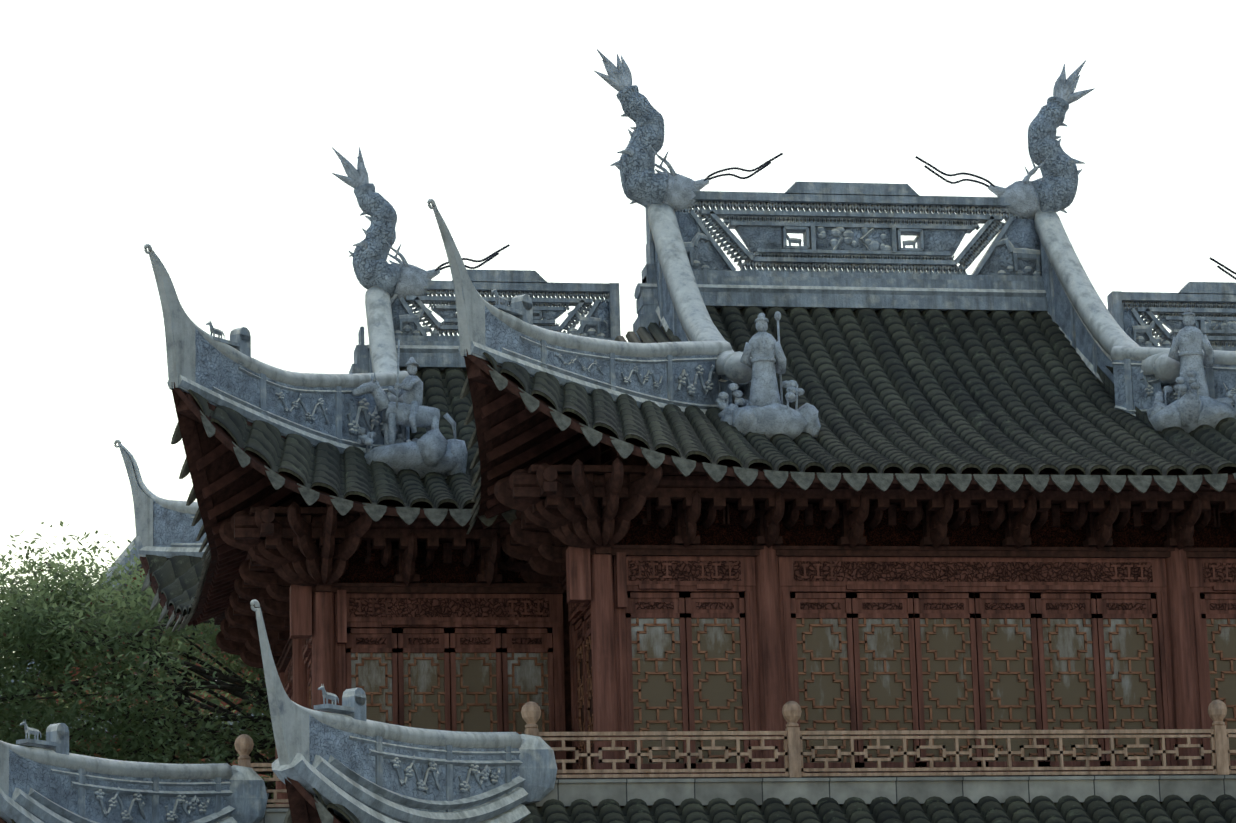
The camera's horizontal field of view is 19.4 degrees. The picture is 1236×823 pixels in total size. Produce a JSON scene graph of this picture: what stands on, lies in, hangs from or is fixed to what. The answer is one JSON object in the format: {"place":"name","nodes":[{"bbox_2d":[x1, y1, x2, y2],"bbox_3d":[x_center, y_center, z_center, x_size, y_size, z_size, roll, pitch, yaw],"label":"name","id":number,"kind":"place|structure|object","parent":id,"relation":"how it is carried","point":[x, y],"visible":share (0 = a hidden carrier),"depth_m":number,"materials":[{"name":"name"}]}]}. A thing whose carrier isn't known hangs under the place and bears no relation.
{"place":"outdoors","nodes":[
{"label":"outdoors","id":0,"kind":"place"},
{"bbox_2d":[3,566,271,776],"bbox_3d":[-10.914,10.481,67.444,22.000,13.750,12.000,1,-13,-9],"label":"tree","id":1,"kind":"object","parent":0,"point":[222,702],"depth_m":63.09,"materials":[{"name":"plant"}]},
{"bbox_2d":[0,539,263,737],"bbox_3d":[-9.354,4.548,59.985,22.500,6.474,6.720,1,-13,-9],"label":"distant grey roof","id":2,"kind":"structure","parent":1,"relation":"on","point":[124,560],"depth_m":62.28,"materials":[{"name":"tile"}]},
{"bbox_2d":[0,521,275,803],"bbox_3d":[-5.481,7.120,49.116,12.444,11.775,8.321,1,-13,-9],"label":"camphor tree","id":3,"kind":"object","parent":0,"point":[76,599],"depth_m":47.72,"materials":[{"name":"green plant"}]},
{"bbox_2d":[0,0,1235,652],"label":"sky","id":4,"kind":"structure","parent":0,"point":[203,133],"materials":[{"name":"white"}]},
{"bbox_2d":[258,775,1235,822],"bbox_3d":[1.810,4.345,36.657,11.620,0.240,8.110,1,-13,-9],"label":"balcony ledge","id":5,"kind":"object","parent":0,"point":[814,790],"visible":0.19,"depth_m":32.80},
{"label":"ground","id":6,"kind":"structure","parent":0,"visible":0},
{"bbox_2d":[214,458,1235,813],"bbox_3d":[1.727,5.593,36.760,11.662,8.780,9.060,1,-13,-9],"label":"roof beams","id":7,"kind":"object","parent":6,"relation":"on","point":[560,510],"visible":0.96,"depth_m":34.38,"materials":[{"name":"brown wood"}]},
{"bbox_2d":[0,349,1235,822],"bbox_3d":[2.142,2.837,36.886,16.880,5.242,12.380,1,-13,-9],"label":"eave timber","id":8,"kind":"object","parent":7,"relation":"on","point":[198,445],"visible":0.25,"depth_m":34.24,"materials":[{"name":"brown wood"}]},
{"bbox_2d":[0,182,1235,822],"bbox_3d":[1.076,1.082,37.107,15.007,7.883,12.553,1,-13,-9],"label":"ridge ornaments","id":9,"kind":"object","parent":8,"relation":"on","point":[914,282],"visible":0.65,"depth_m":38.87,"materials":[{"name":"stone"}]},
{"bbox_2d":[0,199,1235,795],"bbox_3d":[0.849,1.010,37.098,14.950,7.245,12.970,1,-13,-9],"label":"ridge caps and horns","id":10,"kind":"object","parent":9,"relation":"on","point":[290,723],"visible":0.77,"depth_m":34.96},
{"bbox_2d":[9,206,1235,822],"bbox_3d":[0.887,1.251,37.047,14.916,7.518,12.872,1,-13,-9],"label":"ridge relief panels","id":11,"kind":"object","parent":9,"relation":"attached to","point":[217,368],"visible":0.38,"depth_m":35.19,"materials":[{"name":"grey stone"}]},
{"bbox_2d":[352,85,1077,297],"bbox_3d":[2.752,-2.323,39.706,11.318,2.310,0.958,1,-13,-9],"label":"dragon fish bodies","id":12,"kind":"object","parent":9,"relation":"on","point":[644,184],"visible":0.98,"depth_m":39.02,"materials":[{"name":"grey stone"}]},
{"bbox_2d":[332,49,1235,478],"bbox_3d":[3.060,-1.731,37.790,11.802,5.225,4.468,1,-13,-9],"label":"roof statues","id":13,"kind":"object","parent":9,"relation":"on","point":[766,411],"visible":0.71,"depth_m":35.96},
{"bbox_2d":[435,153,1235,279],"bbox_3d":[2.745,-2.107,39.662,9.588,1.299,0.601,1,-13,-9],"label":"dragon whiskers","id":14,"kind":"object","parent":9,"relation":"on","point":[758,169],"visible":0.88,"depth_m":39.33,"materials":[{"name":"black metal"}]},
{"bbox_2d":[10,305,1235,822],"bbox_3d":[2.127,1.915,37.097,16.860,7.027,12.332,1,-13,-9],"label":"roof tiles","id":15,"kind":"object","parent":8,"relation":"on","point":[932,391],"visible":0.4,"depth_m":35.45,"materials":[{"name":"grey tile"}]},
{"bbox_2d":[141,364,1235,822],"bbox_3d":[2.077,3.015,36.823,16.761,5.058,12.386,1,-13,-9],"label":"roof eaves","id":16,"kind":"object","parent":8,"relation":"attached to","point":[907,482],"visible":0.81,"depth_m":33.70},
{"bbox_2d":[188,382,1235,822],"bbox_3d":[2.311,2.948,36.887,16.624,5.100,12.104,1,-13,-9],"label":"rafters","id":17,"kind":"object","parent":7,"relation":"on","point":[228,564],"visible":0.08,"depth_m":34.75,"materials":[{"name":"brown wood"}]},
{"bbox_2d":[234,700,1235,807],"bbox_3d":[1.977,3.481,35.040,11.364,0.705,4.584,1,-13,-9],"label":"balcony railing","id":18,"kind":"object","parent":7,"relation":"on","point":[791,736],"visible":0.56,"depth_m":32.92,"materials":[{"name":"brown wood"}]},
{"bbox_2d":[275,545,1235,803],"bbox_3d":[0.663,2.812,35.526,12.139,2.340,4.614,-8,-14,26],"label":"timber frame","id":19,"kind":"object","parent":7,"relation":"on","point":[1178,612],"visible":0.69,"depth_m":34.42,"materials":[{"name":"red wood"}]},
{"bbox_2d":[285,561,1235,776],"bbox_3d":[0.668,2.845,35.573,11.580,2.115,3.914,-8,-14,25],"label":"carved panels","id":20,"kind":"object","parent":19,"relation":"attached to","point":[876,571],"visible":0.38,"depth_m":34.54,"materials":[{"name":"brown wood"}]},
{"bbox_2d":[309,618,1235,773],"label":"lattice window","id":21,"kind":"structure","parent":19,"relation":"attached to","point":[804,690],"depth_m":34.34,"materials":[{"name":"brown wood"}]},
{"bbox_2d":[351,618,1235,763],"bbox_3d":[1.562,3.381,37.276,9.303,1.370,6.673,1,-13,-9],"label":"window glass","id":22,"kind":"object","parent":21,"relation":"in","point":[825,690],"visible":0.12,"depth_m":34.31,"materials":[{"name":"glass"}]},
{"bbox_2d":[338,519,1235,582],"bbox_3d":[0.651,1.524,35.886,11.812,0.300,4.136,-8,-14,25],"label":"eave openwork panels","id":23,"kind":"object","parent":19,"relation":"on","point":[358,570],"visible":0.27,"depth_m":34.63,"materials":[{"name":"brown wood"}]},
{"bbox_2d":[347,503,1235,577],"bbox_3d":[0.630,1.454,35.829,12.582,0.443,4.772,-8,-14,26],"label":"roof brackets","id":24,"kind":"object","parent":7,"relation":"on","point":[735,513],"visible":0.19,"depth_m":34.62,"materials":[{"name":"brown wood"}]}
]}

